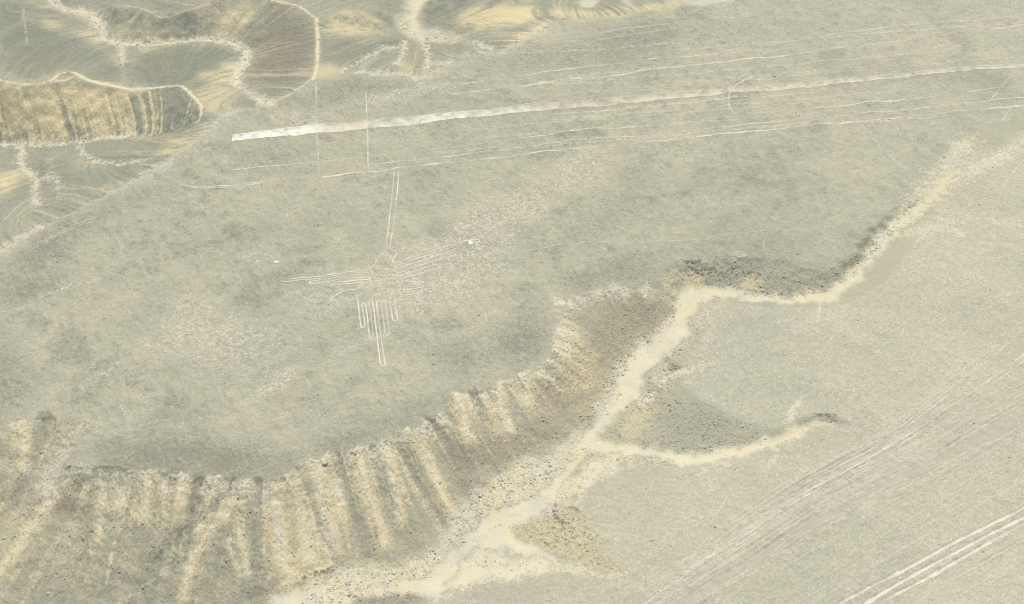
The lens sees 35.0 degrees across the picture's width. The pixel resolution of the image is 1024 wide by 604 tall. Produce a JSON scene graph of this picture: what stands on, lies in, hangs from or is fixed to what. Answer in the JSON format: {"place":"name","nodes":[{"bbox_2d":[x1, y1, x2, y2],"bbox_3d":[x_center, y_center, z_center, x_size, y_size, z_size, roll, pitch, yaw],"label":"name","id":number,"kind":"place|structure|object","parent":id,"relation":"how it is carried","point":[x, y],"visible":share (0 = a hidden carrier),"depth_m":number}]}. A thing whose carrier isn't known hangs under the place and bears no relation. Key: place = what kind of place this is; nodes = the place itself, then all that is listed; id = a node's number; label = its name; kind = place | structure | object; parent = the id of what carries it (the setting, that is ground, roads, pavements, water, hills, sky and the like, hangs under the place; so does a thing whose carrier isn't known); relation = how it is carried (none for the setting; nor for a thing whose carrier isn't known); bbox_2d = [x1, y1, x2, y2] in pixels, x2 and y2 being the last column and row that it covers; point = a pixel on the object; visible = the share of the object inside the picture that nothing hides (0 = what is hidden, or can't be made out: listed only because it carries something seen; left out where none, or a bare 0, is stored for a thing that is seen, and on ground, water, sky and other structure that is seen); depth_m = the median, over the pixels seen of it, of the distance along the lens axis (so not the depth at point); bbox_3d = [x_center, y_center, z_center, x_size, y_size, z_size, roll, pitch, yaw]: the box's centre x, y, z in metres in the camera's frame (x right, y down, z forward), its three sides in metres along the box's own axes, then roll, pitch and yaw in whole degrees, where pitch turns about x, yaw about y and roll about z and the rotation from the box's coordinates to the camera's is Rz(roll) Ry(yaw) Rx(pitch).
{"place":"outdoors","nodes":[
{"label":"outdoors","id":0,"kind":"place"},
{"bbox_2d":[0,262,683,603],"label":"canyon slope","id":1,"kind":"structure","parent":0,"point":[208,572],"depth_m":475.50},
{"bbox_2d":[0,0,734,252],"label":"hills","id":2,"kind":"structure","parent":0,"point":[62,74],"depth_m":627.44},
{"bbox_2d":[0,0,1023,603],"bbox_3d":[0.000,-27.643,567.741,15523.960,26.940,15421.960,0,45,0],"label":"desert ground","id":3,"kind":"structure","parent":0,"point":[122,292],"depth_m":530.73},
{"bbox_2d":[9,218,92,261],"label":"vehicle track","id":4,"kind":"structure","parent":3,"relation":"on","point":[67,228],"depth_m":550.98},
{"bbox_2d":[182,177,311,188],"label":"curved track","id":5,"kind":"structure","parent":3,"relation":"on","point":[231,185],"depth_m":566.27},
{"bbox_2d":[315,83,319,174],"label":"cross line","id":6,"kind":"object","parent":3,"relation":"on","point":[317,133],"visible":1,"depth_m":584.33},
{"bbox_2d":[365,92,369,167],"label":"cross line","id":7,"kind":"object","parent":3,"relation":"on","point":[368,165],"visible":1,"depth_m":585.53},
{"bbox_2d":[282,170,479,366],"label":"hummingbird drawing","id":8,"kind":"object","parent":3,"relation":"on","point":[370,278],"visible":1,"depth_m":532.63},
{"bbox_2d":[0,0,1023,603],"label":"stones","id":9,"kind":"object","parent":3,"relation":"on","point":[888,234],"visible":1,"depth_m":494.74},
{"bbox_2d":[269,199,927,603],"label":"dry riverbed","id":10,"kind":"structure","parent":3,"relation":"in","point":[491,535],"depth_m":491.96},
{"bbox_2d":[229,86,1023,170],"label":"straight line","id":11,"kind":"object","parent":3,"relation":"on","point":[620,127],"visible":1,"depth_m":589.61},
{"bbox_2d":[232,64,1023,140],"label":"cleared strip","id":12,"kind":"object","parent":3,"relation":"on","point":[342,127],"visible":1,"depth_m":597.85},
{"bbox_2d":[517,229,799,254],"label":"straight line","id":13,"kind":"object","parent":3,"relation":"on","point":[655,241],"visible":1,"depth_m":546.60},
{"bbox_2d":[320,105,1023,177],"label":"straight line","id":14,"kind":"object","parent":3,"relation":"on","point":[662,140],"visible":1,"depth_m":584.69},
{"bbox_2d":[545,0,843,40],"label":"straight line","id":15,"kind":"object","parent":3,"relation":"on","point":[668,23],"visible":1,"depth_m":633.45},
{"bbox_2d":[372,97,1023,164],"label":"straight line","id":16,"kind":"object","parent":3,"relation":"on","point":[694,130],"visible":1,"depth_m":588.77},
{"bbox_2d":[670,475,746,566],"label":"curved track","id":17,"kind":"structure","parent":3,"relation":"on","point":[719,509],"depth_m":473.70},
{"bbox_2d":[404,16,1020,90],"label":"straight line","id":18,"kind":"object","parent":3,"relation":"on","point":[726,50],"visible":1,"depth_m":622.36},
{"bbox_2d":[451,24,1023,94],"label":"straight line","id":19,"kind":"object","parent":3,"relation":"on","point":[581,78],"visible":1,"depth_m":614.74},
{"bbox_2d":[723,73,753,112],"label":"curved track","id":20,"kind":"structure","parent":3,"relation":"on","point":[735,85],"depth_m":605.13},
{"bbox_2d":[518,57,1023,104],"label":"straight line","id":21,"kind":"object","parent":3,"relation":"on","point":[778,77],"visible":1,"depth_m":610.15},
{"bbox_2d":[646,390,943,593],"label":"vehicle track","id":22,"kind":"structure","parent":3,"relation":"on","point":[783,492],"depth_m":481.29},
{"bbox_2d":[656,387,1003,603],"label":"vehicle track","id":23,"kind":"structure","parent":3,"relation":"on","point":[833,487],"depth_m":480.29},
{"bbox_2d":[644,354,1023,603],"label":"vehicle track","id":24,"kind":"structure","parent":3,"relation":"on","point":[853,466],"depth_m":479.62},
{"bbox_2d":[649,360,1023,603],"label":"vehicle track","id":25,"kind":"structure","parent":3,"relation":"on","point":[845,474],"depth_m":481.51},
{"bbox_2d":[740,395,948,525],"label":"vehicle track","id":26,"kind":"structure","parent":3,"relation":"on","point":[935,404],"depth_m":484.77},
{"bbox_2d":[668,392,1023,603],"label":"vehicle track","id":27,"kind":"structure","parent":3,"relation":"on","point":[762,544],"depth_m":479.17},
{"bbox_2d":[680,402,1018,600],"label":"vehicle track","id":28,"kind":"structure","parent":3,"relation":"on","point":[866,487],"depth_m":480.96},
{"bbox_2d":[806,216,963,382],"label":"curved track","id":29,"kind":"structure","parent":3,"relation":"on","point":[837,330],"depth_m":536.43},
{"bbox_2d":[751,381,1023,545],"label":"vehicle track","id":30,"kind":"structure","parent":3,"relation":"on","point":[942,434],"depth_m":491.15},
{"bbox_2d":[795,471,1022,603],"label":"vehicle track","id":31,"kind":"structure","parent":3,"relation":"on","point":[892,547],"depth_m":460.83},
{"bbox_2d":[837,507,1023,603],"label":"wheel rut","id":32,"kind":"structure","parent":3,"relation":"on","point":[934,553],"depth_m":462.11},
{"bbox_2d":[912,260,954,393],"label":"vehicle track","id":33,"kind":"structure","parent":3,"relation":"on","point":[933,317],"depth_m":528.28},
{"bbox_2d":[863,516,1023,603],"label":"wheel rut","id":34,"kind":"structure","parent":3,"relation":"on","point":[911,576],"depth_m":460.16},
{"bbox_2d":[878,522,1023,603],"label":"wheel rut","id":35,"kind":"structure","parent":3,"relation":"on","point":[955,562],"depth_m":459.80},
{"bbox_2d":[964,564,1023,603],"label":"vehicle track","id":36,"kind":"structure","parent":3,"relation":"on","point":[990,586],"depth_m":453.64},
{"bbox_2d":[987,69,1020,119],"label":"vehicle track","id":37,"kind":"structure","parent":3,"relation":"on","point":[997,92],"depth_m":601.60},
{"bbox_2d":[990,160,1023,200],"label":"vehicle track","id":38,"kind":"structure","parent":3,"relation":"on","point":[1009,177],"depth_m":571.02},
{"bbox_2d":[673,429,995,603],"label":"dirt road","id":39,"kind":"structure","parent":0,"point":[899,478],"depth_m":461.61}
]}

